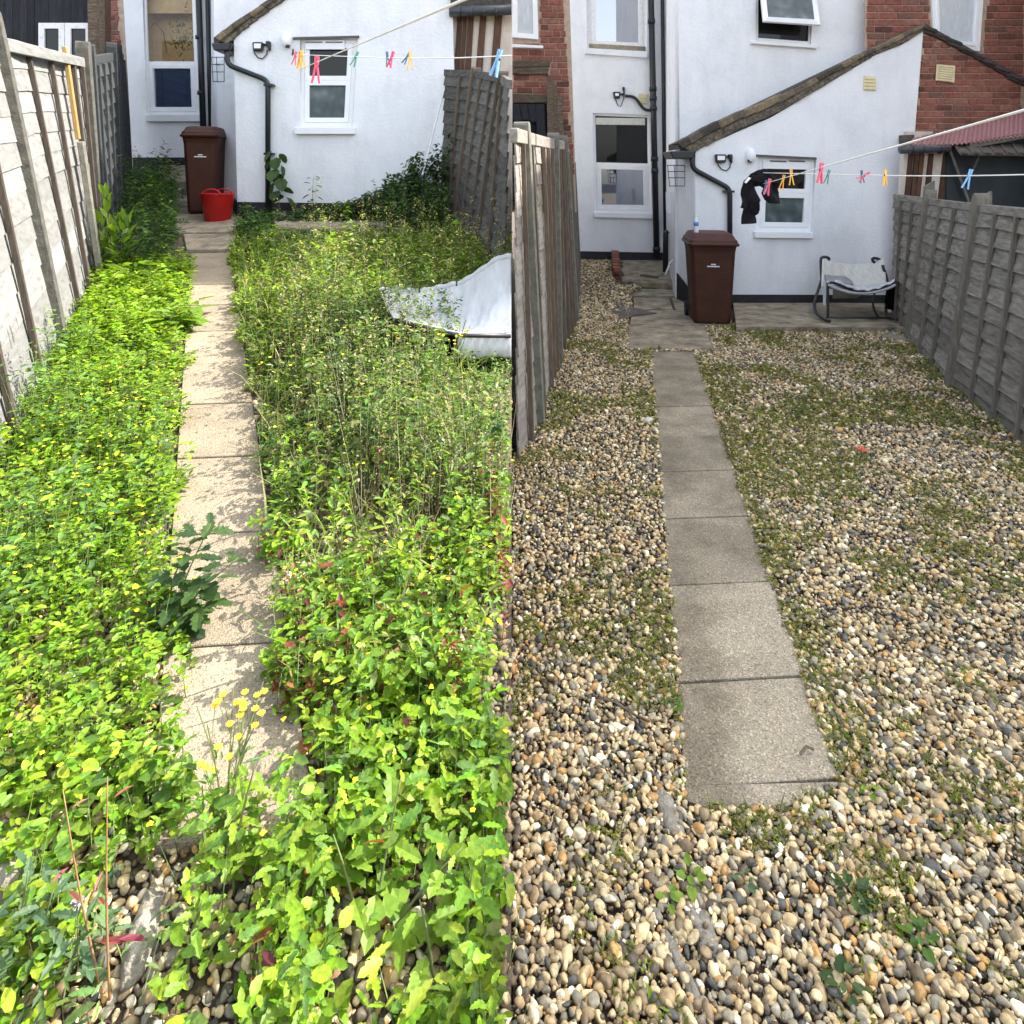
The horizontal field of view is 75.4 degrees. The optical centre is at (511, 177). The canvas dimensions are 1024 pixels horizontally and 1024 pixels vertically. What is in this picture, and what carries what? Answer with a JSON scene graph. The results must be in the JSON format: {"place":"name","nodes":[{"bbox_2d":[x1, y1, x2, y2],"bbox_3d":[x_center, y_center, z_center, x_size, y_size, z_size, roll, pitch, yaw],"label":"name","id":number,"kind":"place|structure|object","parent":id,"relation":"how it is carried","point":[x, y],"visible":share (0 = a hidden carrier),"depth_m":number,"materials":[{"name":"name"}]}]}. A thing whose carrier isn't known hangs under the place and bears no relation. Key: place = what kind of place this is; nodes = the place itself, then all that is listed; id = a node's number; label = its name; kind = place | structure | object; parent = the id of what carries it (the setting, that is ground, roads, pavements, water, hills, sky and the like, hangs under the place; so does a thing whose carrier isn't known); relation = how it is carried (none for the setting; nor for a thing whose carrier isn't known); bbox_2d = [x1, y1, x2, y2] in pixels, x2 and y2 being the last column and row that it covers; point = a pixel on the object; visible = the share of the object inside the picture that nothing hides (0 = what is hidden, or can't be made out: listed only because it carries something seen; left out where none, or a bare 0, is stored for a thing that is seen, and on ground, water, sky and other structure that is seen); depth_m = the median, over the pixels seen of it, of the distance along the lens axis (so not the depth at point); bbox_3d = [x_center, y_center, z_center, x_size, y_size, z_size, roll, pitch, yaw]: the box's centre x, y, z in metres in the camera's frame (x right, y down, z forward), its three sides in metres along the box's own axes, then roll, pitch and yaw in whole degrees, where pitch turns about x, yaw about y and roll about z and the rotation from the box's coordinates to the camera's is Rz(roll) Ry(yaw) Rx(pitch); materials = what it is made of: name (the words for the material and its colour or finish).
{"place":"outdoors","nodes":[
{"label":"outdoors","id":0,"kind":"place"},
{"bbox_2d":[151,165,312,855],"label":"path","id":1,"kind":"structure","parent":0,"point":[225,488],"depth_m":2.66,"materials":[{"name":"concrete"}]},
{"bbox_2d":[134,756,201,803],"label":"round leaf weed","id":2,"kind":"object","parent":1,"relation":"on","point":[162,795],"visible":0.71,"depth_m":1.72,"materials":[{"name":"green plant"}]},
{"bbox_2d":[144,512,247,648],"bbox_3d":[-1.100,1.386,2.304,0.309,0.357,0.346,0,0,-30],"label":"mallow plant","id":3,"kind":"object","parent":1,"relation":"on","point":[198,611],"visible":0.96,"depth_m":2.28,"materials":[{"name":"green plant"}]},
{"bbox_2d":[180,126,226,212],"bbox_3d":[-4.369,-0.114,9.478,0.506,1.200,0.894,0,0,-11],"label":"wheelie bin","id":4,"kind":"object","parent":1,"relation":"on","point":[204,151],"visible":0.81,"depth_m":9.15,"materials":[{"name":"brown plastic"}]},
{"bbox_2d":[199,188,235,221],"bbox_3d":[-3.936,0.372,8.860,0.450,0.457,0.450,0,0,0],"label":"flexible tub","id":5,"kind":"object","parent":1,"relation":"on","point":[217,207],"visible":0.93,"depth_m":8.70,"materials":[{"name":"red plastic"}]},
{"bbox_2d":[189,681,267,851],"bbox_3d":[-0.695,1.481,1.689,0.164,0.353,0.244,0,0,30],"label":"ragwort","id":6,"kind":"object","parent":1,"relation":"on","point":[243,703],"visible":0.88,"depth_m":1.68,"materials":[{"name":"yellow plant"}]},
{"bbox_2d":[0,175,511,1023],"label":"weedy garden soil","id":7,"kind":"structure","parent":0,"point":[234,977],"depth_m":2.65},
{"bbox_2d":[0,824,45,908],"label":"concrete block","id":8,"kind":"structure","parent":7,"relation":"on","point":[7,879],"depth_m":1.54,"materials":[{"name":"grey concrete"}]},
{"bbox_2d":[0,12,105,468],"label":"garden fence","id":9,"kind":"object","parent":7,"relation":"on","point":[50,192],"visible":0.84,"depth_m":5.03,"materials":[{"name":"grey wood"}]},
{"bbox_2d":[0,0,110,54],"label":"timber extension","id":10,"kind":"object","parent":7,"relation":"on","point":[56,25],"visible":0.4,"depth_m":10.00,"materials":[{"name":"black"}]},
{"bbox_2d":[38,23,64,51],"bbox_3d":[-6.935,-1.643,10.005,0.391,1.372,0.070,0,0,0],"label":"door","id":11,"kind":"structure","parent":10,"relation":"in","point":[51,36],"depth_m":9.97,"materials":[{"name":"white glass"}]},
{"bbox_2d":[65,23,87,54],"bbox_3d":[-6.532,-1.643,10.005,0.399,1.372,0.070,0,0,0],"label":"door","id":12,"kind":"structure","parent":10,"relation":"in","point":[74,32],"depth_m":9.97,"materials":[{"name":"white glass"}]},
{"bbox_2d":[0,850,135,1008],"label":"thistle weed","id":13,"kind":"object","parent":7,"relation":"on","point":[86,959],"visible":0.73,"depth_m":1.40,"materials":[{"name":"green plant"}]},
{"bbox_2d":[70,895,86,969],"bbox_3d":[-0.927,1.622,1.422,0.052,0.143,0.029,0,0,39],"label":"seed head","id":14,"kind":"object","parent":7,"relation":"on","point":[74,903],"visible":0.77,"depth_m":1.42},
{"bbox_2d":[51,776,148,1007],"bbox_3d":[-0.857,1.480,1.385,0.189,0.441,0.101,0,0,0],"label":"red leaf weed","id":15,"kind":"object","parent":7,"relation":"on","point":[108,941],"visible":1,"depth_m":1.38,"materials":[{"name":"plant"}]},
{"bbox_2d":[91,42,132,256],"bbox_3d":[-5.703,-0.680,9.571,0.284,3.241,6.264,0,0,-27],"label":"garden fence","id":16,"kind":"object","parent":7,"relation":"on","point":[111,102],"visible":0.7,"depth_m":8.06,"materials":[{"name":"grey wood"}]},
{"bbox_2d":[90,183,143,263],"bbox_3d":[-3.910,0.498,6.433,0.564,0.906,0.461,0,0,0],"label":"bushy weed","id":17,"kind":"object","parent":7,"relation":"on","point":[110,227],"visible":0.81,"depth_m":6.43,"materials":[{"name":"green plant"}]},
{"bbox_2d":[111,0,132,162],"bbox_3d":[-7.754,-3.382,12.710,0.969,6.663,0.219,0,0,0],"label":"brick house","id":18,"kind":"structure","parent":7,"relation":"on","point":[117,24],"depth_m":12.62,"materials":[{"name":"red brick"}]},
{"bbox_2d":[104,260,173,285],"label":"dock plant","id":19,"kind":"object","parent":7,"relation":"on","point":[119,275],"visible":0.75,"depth_m":6.05,"materials":[{"name":"green plant"}]},
{"bbox_2d":[131,151,167,209],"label":"tall nettle","id":20,"kind":"object","parent":7,"relation":"on","point":[153,175],"visible":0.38,"depth_m":9.41,"materials":[{"name":"green plant"}]},
{"bbox_2d":[134,296,218,325],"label":"dock plant","id":21,"kind":"object","parent":7,"relation":"on","point":[197,310],"visible":0.8,"depth_m":5.00,"materials":[{"name":"green plant"}]},
{"bbox_2d":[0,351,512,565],"bbox_3d":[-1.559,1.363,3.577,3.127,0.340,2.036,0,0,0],"label":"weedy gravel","id":22,"kind":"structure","parent":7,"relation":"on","point":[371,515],"depth_m":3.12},
{"bbox_2d":[0,559,513,1023],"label":"weedy gravel","id":23,"kind":"structure","parent":7,"relation":"on","point":[124,874],"depth_m":1.53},
{"bbox_2d":[120,883,164,991],"bbox_3d":[-0.815,1.672,1.468,0.067,0.059,0.208,0,0,-16],"label":"concrete block","id":24,"kind":"object","parent":23,"relation":"on","point":[133,965],"depth_m":1.44,"materials":[{"name":"grey concrete"}]},
{"bbox_2d":[156,887,249,977],"bbox_3d":[-0.665,1.627,1.416,0.183,0.133,0.132,0,0,0],"label":"leafy weed","id":25,"kind":"object","parent":23,"relation":"on","point":[224,955],"visible":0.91,"depth_m":1.41,"materials":[{"name":"green plant"}]},
{"bbox_2d":[177,750,310,896],"bbox_3d":[-0.639,1.542,1.561,0.324,0.262,0.172,0,0,0],"label":"leafy weed","id":26,"kind":"object","parent":23,"relation":"on","point":[240,790],"visible":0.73,"depth_m":1.57,"materials":[{"name":"green plant"}]},
{"bbox_2d":[0,130,530,1023],"bbox_3d":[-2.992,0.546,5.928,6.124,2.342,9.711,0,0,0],"label":"weed","id":27,"kind":"object","parent":23,"relation":"on","point":[320,968],"depth_m":2.23,"materials":[{"name":"green plant"}]},
{"bbox_2d":[264,151,297,211],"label":"wall hollyhock","id":28,"kind":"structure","parent":7,"relation":"on","point":[277,179],"depth_m":8.89,"materials":[{"name":"green plant"}]},
{"bbox_2d":[123,0,453,217],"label":"white house","id":29,"kind":"structure","parent":7,"relation":"on","point":[345,129],"depth_m":9.10,"materials":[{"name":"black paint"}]},
{"bbox_2d":[147,0,192,13],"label":"window blind","id":30,"kind":"object","parent":29,"relation":"attached to","point":[166,6],"depth_m":12.90,"materials":[{"name":"beige fabric"}]},
{"bbox_2d":[148,0,193,60],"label":"houseplant","id":31,"kind":"object","parent":29,"relation":"in","point":[183,39],"visible":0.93,"depth_m":12.80,"materials":[{"name":"green plant"}]},
{"bbox_2d":[144,0,199,121],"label":"window","id":32,"kind":"structure","parent":29,"relation":"in","point":[172,85],"depth_m":12.66,"materials":[{"name":"white plastic"}]},
{"bbox_2d":[211,57,224,81],"bbox_3d":[-4.251,-1.572,9.565,0.187,0.463,0.663,0,0,-24],"label":"wire basket","id":33,"kind":"object","parent":29,"relation":"attached to","point":[216,64],"visible":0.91,"depth_m":9.41,"materials":[{"name":"grey metal"}]},
{"bbox_2d":[252,41,270,58],"bbox_3d":[-3.427,-1.742,9.052,0.251,0.244,0.097,0,0,0],"label":"security light","id":34,"kind":"object","parent":29,"relation":"attached to","point":[258,46],"visible":1,"depth_m":9.03,"materials":[{"name":"black paint"}]},
{"bbox_2d":[281,31,291,48],"bbox_3d":[-3.090,-1.884,9.045,0.138,0.235,0.110,0,0,0],"label":"alarm box","id":35,"kind":"object","parent":29,"relation":"attached to","point":[286,39],"visible":1,"depth_m":9.01,"materials":[{"name":"white plastic"}]},
{"bbox_2d":[294,40,357,133],"bbox_3d":[-2.551,-1.256,9.125,0.836,1.328,0.190,0,0,0],"label":"window","id":36,"kind":"structure","parent":29,"relation":"in","point":[327,107],"depth_m":9.16,"materials":[{"name":"white plastic"}]},
{"bbox_2d":[301,0,466,68],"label":"washing line","id":37,"kind":"object","parent":29,"relation":"attached to","point":[429,14],"visible":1,"depth_m":0.78,"materials":[{"name":"white plastic"}]},
{"bbox_2d":[311,56,319,83],"bbox_3d":[-0.608,-0.335,2.057,0.028,0.084,0.010,3,0,-9],"label":"clothes peg","id":38,"kind":"object","parent":37,"relation":"attached to","point":[316,59],"visible":1,"depth_m":2.05,"materials":[{"name":"pink plastic"}]},
{"bbox_2d":[449,0,511,174],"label":"timber lean to","id":39,"kind":"object","parent":29,"relation":"attached to","point":[482,27],"visible":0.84,"depth_m":9.19,"materials":[{"name":"wood"}]},
{"bbox_2d":[272,211,407,235],"bbox_3d":[-2.320,0.582,8.669,2.115,0.316,1.289,0,0,0],"label":"concrete ledge","id":40,"kind":"object","parent":7,"relation":"on","point":[296,225],"visible":0.08,"depth_m":8.22,"materials":[{"name":"grey concrete"}]},
{"bbox_2d":[297,765,484,974],"bbox_3d":[-0.288,1.549,1.484,0.366,0.273,0.278,0,0,40],"label":"leafy weed","id":41,"kind":"object","parent":7,"relation":"on","point":[393,907],"visible":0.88,"depth_m":1.49,"materials":[{"name":"green plant"}]},
{"bbox_2d":[380,833,500,1003],"bbox_3d":[-0.149,1.587,1.398,0.247,0.214,0.226,0,0,-21],"label":"leafy weed","id":42,"kind":"object","parent":7,"relation":"on","point":[448,906],"visible":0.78,"depth_m":1.39,"materials":[{"name":"green plant"}]},
{"bbox_2d":[379,253,511,374],"bbox_3d":[-0.497,0.966,4.589,0.988,0.856,0.766,0,0,0],"label":"sling lounger","id":43,"kind":"object","parent":7,"relation":"on","point":[484,292],"visible":0.66,"depth_m":4.49,"materials":[{"name":"fabric"}]},
{"bbox_2d":[437,320,469,397],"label":"ragwort","id":44,"kind":"object","parent":7,"relation":"on","point":[454,358],"visible":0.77,"depth_m":3.89,"materials":[{"name":"green plant"}]},
{"bbox_2d":[440,67,512,262],"bbox_3d":[-0.327,-0.214,7.428,0.431,2.508,3.343,0,0,-16],"label":"garden fence","id":45,"kind":"object","parent":7,"relation":"on","point":[475,110],"visible":0.79,"depth_m":7.49,"materials":[{"name":"grey wood"}]},
{"bbox_2d":[422,89,444,174],"bbox_3d":[-1.019,-0.615,8.625,0.021,1.175,0.702,0,0,18],"label":"garden cane","id":46,"kind":"object","parent":45,"relation":"attached to","point":[433,132],"visible":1,"depth_m":8.60,"materials":[{"name":"beige wood"}]},
{"bbox_2d":[295,54,510,58],"bbox_3d":[-0.724,-0.583,3.151,0.004,0.471,2.883,0,0,-30],"label":"washing line","id":47,"kind":"object","parent":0,"point":[420,58],"visible":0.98,"depth_m":2.41,"materials":[{"name":"white plastic"}]},
{"bbox_2d":[489,49,502,77],"bbox_3d":[-0.045,-0.341,1.970,0.028,0.082,0.010,20,9,26],"label":"clothes peg","id":48,"kind":"object","parent":47,"relation":"attached to","point":[497,59],"visible":0.98,"depth_m":1.97,"materials":[{"name":"blue plastic"}]},
{"bbox_2d":[511,212,514,1020],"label":"ground","id":49,"kind":"structure","parent":0,"point":[513,225],"depth_m":2.20,"materials":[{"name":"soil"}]},
{"bbox_2d":[513,77,563,200],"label":"timber shed","id":50,"kind":"structure","parent":49,"relation":"on","point":[542,115],"depth_m":10.26,"materials":[{"name":"brown wood"}]},
{"bbox_2d":[512,0,576,211],"bbox_3d":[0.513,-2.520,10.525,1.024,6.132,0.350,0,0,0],"label":"brick house","id":51,"kind":"structure","parent":49,"relation":"on","point":[541,40],"depth_m":10.48,"materials":[{"name":"red brick"}]},
{"bbox_2d":[512,0,542,48],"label":"window","id":52,"kind":"structure","parent":51,"relation":"in","point":[524,12],"depth_m":10.44,"materials":[{"name":"white plastic"}]},
{"bbox_2d":[570,0,925,307],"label":"white house","id":53,"kind":"structure","parent":49,"relation":"on","point":[776,86],"depth_m":10.25,"materials":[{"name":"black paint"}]},
{"bbox_2d":[584,0,647,57],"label":"window","id":54,"kind":"structure","parent":53,"relation":"in","point":[610,22],"depth_m":13.29,"materials":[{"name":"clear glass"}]},
{"bbox_2d":[613,87,624,106],"bbox_3d":[2.121,-1.602,13.152,0.232,0.388,0.097,0,0,0],"label":"security light","id":55,"kind":"object","parent":53,"relation":"attached to","point":[616,95],"visible":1,"depth_m":13.13,"materials":[{"name":"black paint"}]},
{"bbox_2d":[593,113,651,218],"bbox_3d":[2.201,-0.237,13.225,1.177,2.113,0.190,0,0,0],"label":"window","id":56,"kind":"structure","parent":53,"relation":"in","point":[621,153],"depth_m":13.29,"materials":[{"name":"white plastic"}]},
{"bbox_2d":[639,93,647,103],"bbox_3d":[2.610,-1.566,13.183,0.179,0.221,0.034,0,0,0],"label":"wall vent","id":57,"kind":"object","parent":53,"relation":"attached to","point":[643,98],"depth_m":13.17,"materials":[{"name":"beige plastic"}]},
{"bbox_2d":[666,192,670,213],"bbox_3d":[2.761,0.455,11.625,0.121,0.408,0.050,0,0,0],"label":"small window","id":58,"kind":"structure","parent":53,"relation":"in","point":[668,194],"depth_m":11.60,"materials":[{"name":"white plastic"}]},
{"bbox_2d":[667,165,684,185],"bbox_3d":[2.523,-0.029,10.209,0.279,0.340,0.682,0,0,15],"label":"wire basket","id":59,"kind":"object","parent":53,"relation":"attached to","point":[674,171],"visible":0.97,"depth_m":9.97,"materials":[{"name":"grey metal"}]},
{"bbox_2d":[714,154,732,170],"bbox_3d":[3.083,-0.216,9.652,0.259,0.246,0.097,0,0,0],"label":"security light","id":60,"kind":"object","parent":53,"relation":"attached to","point":[720,158],"visible":1,"depth_m":9.62,"materials":[{"name":"black paint"}]},
{"bbox_2d":[745,148,755,163],"bbox_3d":[3.480,-0.318,9.645,0.148,0.233,0.110,0,0,0],"label":"alarm box","id":61,"kind":"object","parent":53,"relation":"attached to","point":[750,155],"visible":1,"depth_m":9.61,"materials":[{"name":"white plastic"}]},
{"bbox_2d":[753,158,813,237],"bbox_3d":[4.005,0.295,9.725,0.953,1.182,0.190,0,0,0],"label":"window","id":62,"kind":"structure","parent":53,"relation":"in","point":[791,218],"depth_m":9.76,"materials":[{"name":"white plastic"}]},
{"bbox_2d":[750,0,819,48],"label":"window","id":63,"kind":"structure","parent":53,"relation":"in","point":[781,23],"depth_m":10.18,"materials":[{"name":"white plastic"}]},
{"bbox_2d":[863,76,875,90],"bbox_3d":[5.227,-1.378,9.683,0.186,0.216,0.034,0,0,0],"label":"wall vent","id":64,"kind":"object","parent":53,"relation":"attached to","point":[869,83],"depth_m":9.68,"materials":[{"name":"beige plastic"}]},
{"bbox_2d":[763,172,1023,175],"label":"washing line","id":65,"kind":"object","parent":53,"relation":"attached to","point":[914,175],"visible":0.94,"depth_m":2.69,"materials":[{"name":"white plastic"}]},
{"bbox_2d":[864,0,1023,133],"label":"brick house","id":66,"kind":"structure","parent":49,"relation":"on","point":[978,45],"depth_m":9.73,"materials":[{"name":"red brick"}]},
{"bbox_2d":[935,64,954,82],"bbox_3d":[6.338,-1.522,9.683,0.286,0.270,0.034,0,0,0],"label":"wall vent","id":67,"kind":"object","parent":66,"relation":"attached to","point":[945,73],"depth_m":9.68,"materials":[{"name":"beige plastic"}]},
{"bbox_2d":[931,0,982,51],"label":"window","id":68,"kind":"structure","parent":66,"relation":"in","point":[961,20],"depth_m":9.97,"materials":[{"name":"white plastic"}]},
{"bbox_2d":[898,112,1023,199],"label":"timber lean to","id":69,"kind":"object","parent":49,"relation":"on","point":[925,157],"visible":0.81,"depth_m":9.30,"materials":[{"name":"black paint"}]},
{"bbox_2d":[944,133,1023,206],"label":"porch","id":70,"kind":"object","parent":49,"relation":"on","point":[1000,157],"visible":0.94,"depth_m":9.26,"materials":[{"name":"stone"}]},
{"bbox_2d":[620,260,839,817],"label":"path","id":71,"kind":"structure","parent":0,"point":[751,729],"depth_m":2.87,"materials":[{"name":"concrete"}]},
{"bbox_2d":[609,306,656,318],"bbox_3d":[1.560,1.878,9.270,0.645,0.012,0.637,0,0,-32],"label":"doormat","id":72,"kind":"object","parent":71,"relation":"on","point":[633,312],"visible":0.94,"depth_m":9.19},
{"bbox_2d":[682,230,739,323],"bbox_3d":[2.624,1.306,8.829,0.640,1.165,0.894,0,0,8],"label":"wheelie bin","id":73,"kind":"object","parent":71,"relation":"on","point":[710,258],"visible":0.99,"depth_m":8.50,"materials":[{"name":"brown plastic"}]},
{"bbox_2d":[511,259,1023,1023],"bbox_3d":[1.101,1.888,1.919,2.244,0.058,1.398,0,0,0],"label":"gravel","id":74,"kind":"structure","parent":0,"point":[920,974],"depth_m":1.83,"materials":[{"name":"beige gravel"}]},
{"bbox_2d":[510,122,578,456],"bbox_3d":[0.397,0.679,6.590,0.270,2.457,4.314,0,0,9],"label":"garden fence","id":75,"kind":"object","parent":74,"relation":"on","point":[546,307],"visible":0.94,"depth_m":5.30,"materials":[{"name":"grey wood"}]},
{"bbox_2d":[568,148,580,309],"bbox_3d":[1.000,0.701,10.828,0.248,2.379,4.264,0,0,6],"label":"garden fence","id":76,"kind":"object","parent":74,"relation":"on","point":[576,239],"visible":0.47,"depth_m":10.28,"materials":[{"name":"grey wood"}]},
{"bbox_2d":[579,259,640,311],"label":"gravel","id":77,"kind":"structure","parent":74,"relation":"on","point":[594,273],"depth_m":10.70,"materials":[{"name":"beige gravel"}]},
{"bbox_2d":[611,250,620,279],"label":"brick wall","id":78,"kind":"structure","parent":74,"relation":"on","point":[615,264],"depth_m":11.72,"materials":[{"name":"red brick"}]},
{"bbox_2d":[595,696,649,722],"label":"twig","id":79,"kind":"object","parent":74,"relation":"on","point":[624,708],"visible":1,"depth_m":2.34,"materials":[{"name":"wood"}]},
{"bbox_2d":[656,884,682,914],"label":"gravel weed","id":80,"kind":"object","parent":74,"relation":"on","point":[676,895],"visible":1,"depth_m":1.72,"materials":[{"name":"green plant"}]},
{"bbox_2d":[656,789,684,837],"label":"broken kerb","id":81,"kind":"structure","parent":74,"relation":"on","point":[666,807],"depth_m":1.97,"materials":[{"name":"grey concrete"}]},
{"bbox_2d":[664,693,683,711],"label":"gravel weed","id":82,"kind":"object","parent":74,"relation":"on","point":[679,706],"visible":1,"depth_m":2.36,"materials":[{"name":"green plant"}]},
{"bbox_2d":[660,928,701,1014],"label":"broken kerb","id":83,"kind":"structure","parent":74,"relation":"on","point":[691,988],"depth_m":1.58,"materials":[{"name":"grey concrete"}]},
{"bbox_2d":[673,852,710,901],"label":"gravel weed","id":84,"kind":"object","parent":74,"relation":"on","point":[691,889],"visible":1,"depth_m":1.76,"materials":[{"name":"green plant"}]},
{"bbox_2d":[679,889,725,990],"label":"broken kerb","id":85,"kind":"structure","parent":74,"relation":"on","point":[699,920],"depth_m":1.66,"materials":[{"name":"grey concrete"}]},
{"bbox_2d":[731,868,758,893],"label":"gravel weed","id":86,"kind":"object","parent":74,"relation":"on","point":[751,887],"visible":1,"depth_m":1.77,"materials":[{"name":"green plant"}]},
{"bbox_2d":[511,447,1023,663],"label":"gravel","id":87,"kind":"structure","parent":74,"relation":"on","point":[998,516],"depth_m":3.38,"materials":[{"name":"beige gravel"}]},
{"bbox_2d":[511,316,1023,1023],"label":"gravel weeds","id":88,"kind":"object","parent":74,"relation":"on","point":[835,470],"visible":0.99,"depth_m":3.19,"materials":[{"name":"green plant"}]},
{"bbox_2d":[514,310,1023,451],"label":"gravel","id":89,"kind":"structure","parent":74,"relation":"on","point":[592,324],"depth_m":5.87,"materials":[{"name":"beige gravel"}]},
{"bbox_2d":[733,303,902,333],"bbox_3d":[4.175,1.880,8.905,2.833,0.100,1.658,0,0,0],"label":"concrete ledge","id":90,"kind":"object","parent":74,"relation":"on","point":[798,317],"visible":0.64,"depth_m":8.66,"materials":[{"name":"grey concrete"}]},
{"bbox_2d":[813,256,897,322],"bbox_3d":[4.556,1.454,8.811,1.259,0.730,1.040,0,0,0],"label":"rocking lounger","id":91,"kind":"object","parent":90,"relation":"on","point":[844,280],"visible":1,"depth_m":8.89,"materials":[{"name":"white fabric"}]},
{"bbox_2d":[819,953,872,1012],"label":"gravel weed","id":92,"kind":"object","parent":74,"relation":"on","point":[841,965],"visible":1,"depth_m":1.54,"materials":[{"name":"green plant"}]},
{"bbox_2d":[827,869,879,914],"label":"gravel weed","id":93,"kind":"object","parent":74,"relation":"on","point":[847,878],"visible":1,"depth_m":1.73,"materials":[{"name":"green plant"}]},
{"bbox_2d":[858,783,885,800],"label":"gravel weed","id":94,"kind":"object","parent":74,"relation":"on","point":[872,796],"visible":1,"depth_m":2.02,"materials":[{"name":"green plant"}]},
{"bbox_2d":[882,333,909,340],"bbox_3d":[4.562,1.902,7.781,0.234,0.100,0.407,0,0,-36],"label":"mossy rubble","id":95,"kind":"object","parent":74,"relation":"on","point":[896,336],"visible":0.48,"depth_m":7.77,"materials":[{"name":"grey stone"}]},
{"bbox_2d":[895,914,939,965],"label":"gravel weed","id":96,"kind":"object","parent":74,"relation":"on","point":[928,953],"visible":1,"depth_m":1.64,"materials":[{"name":"green plant"}]},
{"bbox_2d":[891,190,1023,444],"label":"garden fence","id":97,"kind":"object","parent":74,"relation":"on","point":[958,276],"visible":0.97,"depth_m":5.94,"materials":[{"name":"grey wood"}]},
{"bbox_2d":[764,109,1023,183],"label":"washing line","id":98,"kind":"object","parent":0,"point":[987,120],"visible":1,"depth_m":1.14,"materials":[{"name":"white plastic"}]},
{"bbox_2d":[740,169,779,223],"bbox_3d":[1.574,0.120,4.196,0.256,0.354,0.111,0,0,0],"label":"garment","id":99,"kind":"object","parent":98,"relation":"hanging from","point":[750,204],"visible":0.94,"depth_m":4.20,"materials":[{"name":"black fabric"}]},
{"bbox_2d":[816,163,823,183],"bbox_3d":[1.031,-0.015,2.212,0.023,0.069,0.008,8,-2,-15],"label":"clothes peg","id":100,"kind":"object","parent":98,"relation":"attached to","point":[820,176],"visible":0.94,"depth_m":2.21,"materials":[{"name":"pink plastic"}]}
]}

